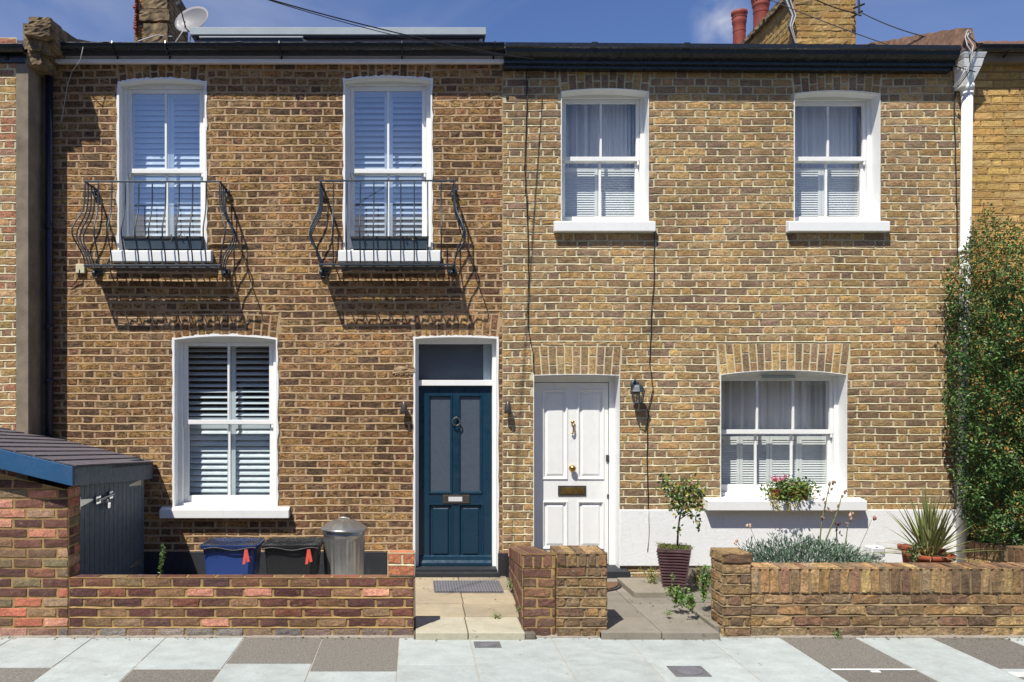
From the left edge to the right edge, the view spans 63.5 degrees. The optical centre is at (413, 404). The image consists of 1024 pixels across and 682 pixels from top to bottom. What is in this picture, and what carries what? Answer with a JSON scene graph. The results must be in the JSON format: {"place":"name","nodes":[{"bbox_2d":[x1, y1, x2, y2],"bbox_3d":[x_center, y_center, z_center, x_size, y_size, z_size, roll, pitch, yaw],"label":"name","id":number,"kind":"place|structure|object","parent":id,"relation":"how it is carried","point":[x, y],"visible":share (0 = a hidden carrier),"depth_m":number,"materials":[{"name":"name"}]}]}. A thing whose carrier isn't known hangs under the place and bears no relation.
{"place":"outdoors","nodes":[
{"label":"outdoors","id":0,"kind":"place"},
{"bbox_2d":[387,550,414,575],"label":"brick pier","id":1,"kind":"structure","parent":0,"point":[401,562],"depth_m":6.30,"materials":[{"name":"brick"}]},
{"bbox_2d":[414,576,535,640],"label":"path","id":2,"kind":"structure","parent":0,"point":[447,616],"depth_m":6.77,"materials":[{"name":"beige stone"}]},
{"bbox_2d":[433,580,502,592],"bbox_3d":[0.508,1.717,7.753,0.641,0.026,0.440,0,0,0],"label":"doormat","id":3,"kind":"object","parent":2,"relation":"on","point":[467,586],"visible":1,"depth_m":7.70,"materials":[{"name":"grey metal"}]},
{"bbox_2d":[506,576,512,590],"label":"weed","id":4,"kind":"object","parent":2,"relation":"on","point":[510,582],"visible":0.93,"depth_m":7.57,"materials":[{"name":"green plant"}]},
{"bbox_2d":[0,637,1023,681],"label":"pavement","id":5,"kind":"structure","parent":0,"point":[723,659],"depth_m":5.70,"materials":[{"name":"grey concrete"}]},
{"bbox_2d":[69,574,413,635],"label":"garden wall","id":6,"kind":"structure","parent":5,"relation":"on","point":[189,605],"depth_m":6.30,"materials":[{"name":"red brick"}]},
{"bbox_2d":[473,641,501,647],"bbox_3d":[0.549,1.788,6.097,0.198,0.018,0.156,0,0,0],"label":"manhole cover","id":7,"kind":"object","parent":5,"relation":"on","point":[487,644],"visible":1,"depth_m":6.08,"materials":[{"name":"metal"}]},
{"bbox_2d":[0,638,1023,681],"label":"pavement patches","id":8,"kind":"object","parent":5,"relation":"on","point":[356,654],"visible":0.84,"depth_m":5.80,"materials":[{"name":"concrete"}]},
{"bbox_2d":[832,630,842,639],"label":"weed","id":9,"kind":"object","parent":8,"relation":"on","point":[836,633],"visible":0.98,"depth_m":6.26,"materials":[{"name":"green plant"}]},
{"bbox_2d":[832,669,914,671],"bbox_3d":[3.100,1.786,5.504,0.560,0.005,0.075,0,0,0],"label":"painted mark","id":10,"kind":"object","parent":8,"relation":"on","point":[876,670],"visible":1,"depth_m":5.53,"materials":[{"name":"white paint"}]},
{"bbox_2d":[0,632,1023,638],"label":"mortar fillet","id":11,"kind":"object","parent":5,"relation":"on","point":[981,636],"visible":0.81,"depth_m":6.29,"materials":[{"name":"grey concrete"}]},
{"bbox_2d":[1,577,1023,640],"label":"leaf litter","id":12,"kind":"object","parent":5,"relation":"on","point":[519,639],"visible":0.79,"depth_m":6.27,"materials":[{"name":"brown plant"}]},
{"bbox_2d":[666,666,711,676],"bbox_3d":[1.844,1.788,5.490,0.237,0.018,0.211,0,0,0],"label":"manhole cover","id":13,"kind":"object","parent":5,"relation":"on","point":[688,671],"visible":1,"depth_m":5.46,"materials":[{"name":"metal"}]},
{"bbox_2d":[710,547,752,635],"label":"brick pier","id":14,"kind":"structure","parent":5,"relation":"on","point":[730,591],"depth_m":6.29,"materials":[{"name":"brown brick"}]},
{"bbox_2d":[750,562,1023,635],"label":"garden wall","id":15,"kind":"structure","parent":5,"relation":"on","point":[873,598],"depth_m":6.30,"materials":[{"name":"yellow brick"}]},
{"bbox_2d":[0,0,1023,43],"label":"sky","id":16,"kind":"structure","parent":0,"point":[565,21],"materials":[{"name":"blue"}]},
{"bbox_2d":[506,567,710,616],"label":"garden soil","id":17,"kind":"structure","parent":0,"point":[690,580],"depth_m":8.06,"materials":[{"name":"brown soil"}]},
{"bbox_2d":[508,546,555,635],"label":"garden wall","id":18,"kind":"structure","parent":17,"relation":"on","point":[532,570],"depth_m":6.30,"materials":[{"name":"red brick"}]},
{"bbox_2d":[550,545,607,635],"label":"brick pier","id":19,"kind":"structure","parent":17,"relation":"on","point":[581,584],"depth_m":6.29,"materials":[{"name":"brown brick"}]},
{"bbox_2d":[503,42,971,577],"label":"terraced house","id":20,"kind":"structure","parent":17,"relation":"on","point":[783,216],"depth_m":8.33,"materials":[{"name":"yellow brick"}]},
{"bbox_2d":[269,0,533,58],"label":"overhead wire","id":21,"kind":"object","parent":20,"relation":"attached to","point":[387,33],"visible":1,"depth_m":6.42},
{"bbox_2d":[271,0,533,59],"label":"overhead wire","id":22,"kind":"object","parent":20,"relation":"attached to","point":[393,31],"visible":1,"depth_m":6.44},
{"bbox_2d":[504,401,511,413],"bbox_3d":[0.951,0.025,8.282,0.074,0.128,0.102,0,0,0],"label":"wall light","id":23,"kind":"object","parent":20,"relation":"attached to","point":[507,409],"visible":1,"depth_m":8.24,"materials":[{"name":"grey metal"}]},
{"bbox_2d":[524,71,533,372],"bbox_3d":[1.170,-1.901,8.319,0.105,3.167,0.014,0,0,0],"label":"wall cable","id":24,"kind":"object","parent":20,"relation":"attached to","point":[527,224],"depth_m":8.31,"materials":[{"name":"black rubber"}]},
{"bbox_2d":[525,76,554,220],"bbox_3d":[1.284,-2.600,8.319,0.306,1.477,0.011,0,0,0],"label":"wall cable","id":25,"kind":"object","parent":20,"relation":"attached to","point":[525,153],"depth_m":8.32,"materials":[{"name":"black rubber"}]},
{"bbox_2d":[534,383,608,559],"bbox_3d":[1.653,0.712,8.506,0.790,1.879,0.111,0,0,0],"label":"door","id":26,"kind":"structure","parent":20,"relation":"in","point":[571,457],"depth_m":8.52,"materials":[{"name":"white paint"}]},
{"bbox_2d":[553,88,655,232],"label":"window","id":27,"kind":"structure","parent":20,"relation":"in","point":[605,131],"depth_m":8.66,"materials":[{"name":"white paint"}]},
{"bbox_2d":[630,379,645,402],"bbox_3d":[2.250,-0.138,8.237,0.135,0.240,0.194,0,0,0],"label":"wall lantern","id":28,"kind":"object","parent":20,"relation":"attached to","point":[636,387],"depth_m":8.19,"materials":[{"name":"black metal"}]},
{"bbox_2d":[647,510,648,550],"bbox_3d":[2.377,1.276,8.303,0.022,0.417,0.012,0,0,0],"label":"wall cable","id":29,"kind":"object","parent":20,"relation":"attached to","point":[648,526],"depth_m":8.30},
{"bbox_2d":[647,232,654,509],"bbox_3d":[2.408,-0.349,8.319,0.085,2.833,0.014,0,0,0],"label":"wall cable","id":30,"kind":"object","parent":20,"relation":"attached to","point":[650,369],"depth_m":8.31,"materials":[{"name":"black rubber"}]},
{"bbox_2d":[704,370,866,510],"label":"window","id":31,"kind":"structure","parent":20,"relation":"in","point":[773,422],"depth_m":8.67,"materials":[{"name":"white paint"}]},
{"bbox_2d":[758,469,821,511],"bbox_3d":[3.800,0.859,8.211,0.673,0.424,0.383,0,0,0],"label":"flower trough","id":32,"kind":"object","parent":20,"relation":"on","point":[790,490],"visible":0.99,"depth_m":8.20,"materials":[{"name":"plant"}]},
{"bbox_2d":[731,0,864,43],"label":"chimney stack","id":33,"kind":"object","parent":20,"relation":"on","point":[777,23],"visible":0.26,"depth_m":9.76,"materials":[{"name":"brick"}]},
{"bbox_2d":[862,13,924,36],"bbox_3d":[5.407,-4.104,8.909,0.012,0.963,1.393,0,0,-13],"label":"overhead wire","id":34,"kind":"object","parent":33,"relation":"attached to","point":[893,26],"visible":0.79,"depth_m":9.12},
{"bbox_2d":[816,0,855,13],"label":"overhead wire","id":35,"kind":"object","parent":20,"relation":"attached to","point":[836,7],"visible":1,"depth_m":9.39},
{"bbox_2d":[786,90,889,232],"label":"window","id":36,"kind":"structure","parent":20,"relation":"in","point":[837,150],"depth_m":8.66,"materials":[{"name":"white paint"}]},
{"bbox_2d":[771,0,975,71],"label":"overhead wire","id":37,"kind":"object","parent":20,"relation":"attached to","point":[846,29],"visible":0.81,"depth_m":8.81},
{"bbox_2d":[954,453,956,501],"bbox_3d":[5.507,0.724,8.313,0.040,0.522,0.012,0,0,0],"label":"wall cable","id":38,"kind":"object","parent":20,"relation":"attached to","point":[955,489],"depth_m":8.31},
{"bbox_2d":[954,91,957,254],"bbox_3d":[5.508,-2.453,8.319,0.050,1.876,0.017,0,0,0],"label":"wall cable","id":39,"kind":"object","parent":20,"relation":"attached to","point":[956,178],"depth_m":8.31,"materials":[{"name":"black rubber"}]},
{"bbox_2d":[953,52,986,562],"bbox_3d":[5.570,-0.952,8.219,0.227,5.092,0.208,0,0,0],"label":"drainpipe","id":40,"kind":"object","parent":20,"relation":"attached to","point":[966,88],"visible":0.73,"depth_m":8.21,"materials":[{"name":"white paint"}]},
{"bbox_2d":[954,30,979,86],"bbox_3d":[5.506,-3.461,8.157,0.147,0.560,0.170,0,0,-18],"label":"cable tangle","id":41,"kind":"object","parent":40,"relation":"attached to","point":[967,36],"visible":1,"depth_m":8.11,"materials":[{"name":"white plastic"}]},
{"bbox_2d":[738,532,884,562],"bbox_3d":[3.294,1.394,6.851,1.188,0.634,0.705,0,0,0],"label":"silver shrub","id":42,"kind":"object","parent":17,"relation":"on","point":[790,555],"visible":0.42,"depth_m":6.78,"materials":[{"name":"green plant"}]},
{"bbox_2d":[818,481,835,557],"bbox_3d":[3.570,1.038,7.101,0.157,0.768,0.072,0,0,0],"label":"dried flower stalk","id":43,"kind":"object","parent":42,"relation":"in","point":[825,502],"visible":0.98,"depth_m":7.09,"materials":[{"name":"brown plant"}]},
{"bbox_2d":[822,490,846,553],"bbox_3d":[3.655,1.084,7.147,0.234,0.696,0.061,0,0,0],"label":"dried flower stalk","id":44,"kind":"object","parent":42,"relation":"in","point":[842,496],"visible":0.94,"depth_m":7.15,"materials":[{"name":"brown plant"}]},
{"bbox_2d":[860,515,876,545],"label":"dried flower stalk","id":45,"kind":"object","parent":42,"relation":"in","point":[874,517],"visible":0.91,"depth_m":7.24,"materials":[{"name":"brown plant"}]},
{"bbox_2d":[834,522,842,544],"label":"dried flower stalk","id":46,"kind":"object","parent":17,"relation":"on","point":[836,524],"visible":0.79,"depth_m":7.23,"materials":[{"name":"brown plant"}]},
{"bbox_2d":[843,512,853,559],"bbox_3d":[3.832,1.198,7.242,0.107,0.508,0.049,0,0,0],"label":"dried flower stalk","id":47,"kind":"object","parent":17,"relation":"on","point":[850,516],"visible":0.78,"depth_m":7.23,"materials":[{"name":"brown plant"}]},
{"bbox_2d":[864,545,884,562],"bbox_3d":[4.182,1.485,7.432,0.122,0.405,0.142,0,0,0],"label":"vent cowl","id":48,"kind":"object","parent":17,"relation":"on","point":[869,549],"visible":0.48,"depth_m":7.38,"materials":[{"name":"white paint"}]},
{"bbox_2d":[904,542,924,562],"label":"weed","id":49,"kind":"object","parent":17,"relation":"on","point":[914,556],"visible":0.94,"depth_m":6.92,"materials":[{"name":"green plant"}]},
{"bbox_2d":[897,544,945,562],"bbox_3d":[4.545,1.459,7.346,0.378,0.377,0.378,5,-4,0],"label":"terracotta pot","id":50,"kind":"object","parent":17,"relation":"on","point":[900,547],"visible":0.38,"depth_m":7.32,"materials":[{"name":"orange ceramic"}]},
{"bbox_2d":[871,486,1001,562],"bbox_3d":[4.468,1.178,7.153,0.884,0.978,1.101,0,0,-24],"label":"spiky plant","id":51,"kind":"object","parent":17,"relation":"on","point":[928,533],"visible":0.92,"depth_m":7.11,"materials":[{"name":"green plant"}]},
{"bbox_2d":[600,578,719,639],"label":"path","id":52,"kind":"structure","parent":0,"point":[623,609],"depth_m":6.71,"materials":[{"name":"beige stone"}]},
{"bbox_2d":[607,582,620,591],"bbox_3d":[1.620,1.720,7.726,0.750,0.019,0.375,0,0,0],"label":"doormat","id":53,"kind":"object","parent":52,"relation":"on","point":[611,586],"visible":0.24,"depth_m":7.74,"materials":[{"name":"fabric"}]},
{"bbox_2d":[638,566,659,583],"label":"weed","id":54,"kind":"object","parent":52,"relation":"on","point":[652,577],"visible":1,"depth_m":7.71,"materials":[{"name":"green plant"}]},
{"bbox_2d":[668,573,675,597],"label":"weed","id":55,"kind":"object","parent":52,"relation":"on","point":[672,584],"visible":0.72,"depth_m":6.93,"materials":[{"name":"green plant"}]},
{"bbox_2d":[664,585,689,607],"bbox_3d":[2.182,1.589,6.772,0.172,0.202,0.177,0,0,-31],"label":"weed","id":56,"kind":"object","parent":52,"relation":"on","point":[678,598],"visible":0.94,"depth_m":6.77,"materials":[{"name":"green plant"}]},
{"bbox_2d":[655,473,709,593],"bbox_3d":[2.496,1.181,7.588,0.535,1.121,0.492,0,0,0],"label":"potted rose","id":57,"kind":"object","parent":52,"relation":"on","point":[674,558],"visible":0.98,"depth_m":7.53,"materials":[{"name":"green plant"}]},
{"bbox_2d":[683,593,702,609],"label":"weed","id":58,"kind":"object","parent":52,"relation":"on","point":[691,602],"visible":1,"depth_m":6.56,"materials":[{"name":"green plant"}]},
{"bbox_2d":[690,563,706,584],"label":"weed","id":59,"kind":"object","parent":52,"relation":"on","point":[697,575],"visible":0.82,"depth_m":7.62,"materials":[{"name":"green plant"}]},
{"bbox_2d":[697,564,710,602],"bbox_3d":[2.451,1.504,6.875,0.120,0.328,0.155,0,0,-11],"label":"weed","id":60,"kind":"object","parent":52,"relation":"on","point":[704,579],"visible":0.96,"depth_m":6.86,"materials":[{"name":"green plant"}]},
{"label":"garden soil","id":61,"kind":"structure","parent":0,"visible":0},
{"bbox_2d":[934,202,1023,546],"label":"climbing shrub","id":62,"kind":"object","parent":61,"relation":"on","point":[1015,526],"visible":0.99,"depth_m":7.82,"materials":[{"name":"green plant"}]},
{"bbox_2d":[965,540,1023,562],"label":"garden wall","id":63,"kind":"structure","parent":61,"relation":"on","point":[1013,553],"depth_m":7.84,"materials":[{"name":"brown brick"}]},
{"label":"yard","id":64,"kind":"structure","parent":0,"visible":0},
{"bbox_2d":[0,427,154,635],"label":"bin store","id":65,"kind":"structure","parent":64,"relation":"on","point":[53,539],"depth_m":6.31,"materials":[{"name":"red brick"},{"name":"felt shingle"},{"name":"painted wood"}]},
{"bbox_2d":[80,459,143,574],"bbox_3d":[-2.663,1.132,7.309,0.102,1.210,1.567,0,0,0],"label":"plank door","id":66,"kind":"structure","parent":65,"relation":"in","point":[111,514],"depth_m":7.25,"materials":[{"name":"grey wood"}]},
{"bbox_2d":[157,543,165,574],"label":"weed","id":67,"kind":"object","parent":64,"relation":"on","point":[161,558],"visible":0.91,"depth_m":6.52,"materials":[{"name":"green plant"}]},
{"bbox_2d":[200,537,264,574],"bbox_3d":[-1.670,1.496,7.574,0.526,0.477,0.446,0,0,0],"label":"recycling box","id":68,"kind":"object","parent":64,"relation":"on","point":[232,555],"visible":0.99,"depth_m":7.41,"materials":[{"name":"blue plastic"}]},
{"bbox_2d":[261,537,322,574],"bbox_3d":[-1.110,1.496,7.574,0.540,0.477,0.446,0,0,0],"label":"recycling box","id":69,"kind":"object","parent":64,"relation":"on","point":[292,556],"visible":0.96,"depth_m":7.41,"materials":[{"name":"black plastic"}]},
{"bbox_2d":[321,517,366,574],"bbox_3d":[-0.652,1.392,7.673,0.438,0.686,0.438,0,0,0],"label":"dustbin","id":70,"kind":"object","parent":64,"relation":"on","point":[343,543],"visible":0.83,"depth_m":7.52,"materials":[{"name":"metal"}]},
{"label":"ground","id":71,"kind":"structure","parent":0,"visible":0},
{"bbox_2d":[0,17,93,483],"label":"terraced house","id":72,"kind":"structure","parent":71,"relation":"on","point":[28,63],"depth_m":7.99,"materials":[{"name":"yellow brick"}]},
{"bbox_2d":[53,27,508,577],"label":"terraced house","id":73,"kind":"structure","parent":71,"relation":"on","point":[271,383],"depth_m":8.34,"materials":[{"name":"brown brick"}]},
{"bbox_2d":[44,75,53,485],"bbox_3d":[-3.660,-0.934,8.233,0.091,5.241,0.147,0,0,-34],"label":"drainpipe","id":74,"kind":"object","parent":73,"relation":"attached to","point":[49,325],"visible":0.56,"depth_m":8.23,"materials":[{"name":"black plastic"}]},
{"bbox_2d":[61,47,83,118],"bbox_3d":[-3.379,-3.244,8.210,0.394,0.708,0.076,0,0,32],"label":"wall cable","id":75,"kind":"object","parent":73,"relation":"attached to","point":[69,80],"depth_m":8.30,"materials":[{"name":"black rubber"}]},
{"bbox_2d":[70,264,85,287],"bbox_3d":[-3.415,-1.308,8.310,0.156,0.238,0.045,0,0,0],"label":"junction box","id":76,"kind":"object","parent":73,"relation":"attached to","point":[80,268],"visible":0.9,"depth_m":8.30,"materials":[{"name":"beige plastic"}]},
{"bbox_2d":[71,181,236,278],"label":"balcony","id":77,"kind":"structure","parent":73,"relation":"attached to","point":[100,269],"depth_m":8.02,"materials":[{"name":"black metal"}]},
{"bbox_2d":[133,0,187,41],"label":"chimney stack","id":78,"kind":"object","parent":73,"relation":"on","point":[154,21],"visible":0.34,"depth_m":10.89,"materials":[{"name":"brown brick"}]},
{"bbox_2d":[110,77,212,262],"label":"window","id":79,"kind":"structure","parent":73,"relation":"in","point":[161,127],"depth_m":8.60,"materials":[{"name":"white paint"}]},
{"bbox_2d":[122,234,204,249],"bbox_3d":[-2.531,-1.652,8.311,0.808,0.153,0.179,0,0,0],"label":"window trough","id":80,"kind":"object","parent":73,"relation":"on","point":[156,242],"depth_m":8.27,"materials":[{"name":"black metal"}]},
{"bbox_2d":[175,1,208,41],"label":"satellite dish","id":81,"kind":"object","parent":73,"relation":"on","point":[188,18],"visible":0.91,"depth_m":10.57,"materials":[{"name":"silver metal"}]},
{"bbox_2d":[159,333,289,517],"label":"window","id":82,"kind":"structure","parent":73,"relation":"in","point":[225,388],"depth_m":8.62,"materials":[{"name":"white paint"}]},
{"bbox_2d":[309,180,465,277],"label":"balcony","id":83,"kind":"structure","parent":73,"relation":"attached to","point":[325,268],"depth_m":8.02,"materials":[{"name":"black metal"}]},
{"bbox_2d":[350,235,426,249],"bbox_3d":[-0.243,-1.655,8.310,0.790,0.159,0.172,0,0,0],"label":"window trough","id":84,"kind":"object","parent":73,"relation":"on","point":[407,242],"depth_m":8.26,"materials":[{"name":"blue metal"}]},
{"bbox_2d":[338,75,439,262],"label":"window","id":85,"kind":"structure","parent":73,"relation":"in","point":[387,130],"depth_m":8.60,"materials":[{"name":"white paint"}]},
{"bbox_2d":[400,401,407,413],"bbox_3d":[-0.098,0.025,8.282,0.074,0.128,0.102,0,0,0],"label":"wall light","id":86,"kind":"object","parent":73,"relation":"attached to","point":[403,410],"visible":1,"depth_m":8.24,"materials":[{"name":"grey metal"}]},
{"bbox_2d":[419,386,491,565],"bbox_3d":[0.430,0.734,8.469,0.752,1.847,0.092,0,0,0],"label":"door","id":87,"kind":"structure","parent":73,"relation":"in","point":[455,422],"depth_m":8.47,"materials":[{"name":"blue paint"}]},
{"bbox_2d":[863,28,1023,542],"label":"terraced house","id":88,"kind":"structure","parent":71,"relation":"on","point":[998,145],"depth_m":8.33,"materials":[{"name":"brick"}]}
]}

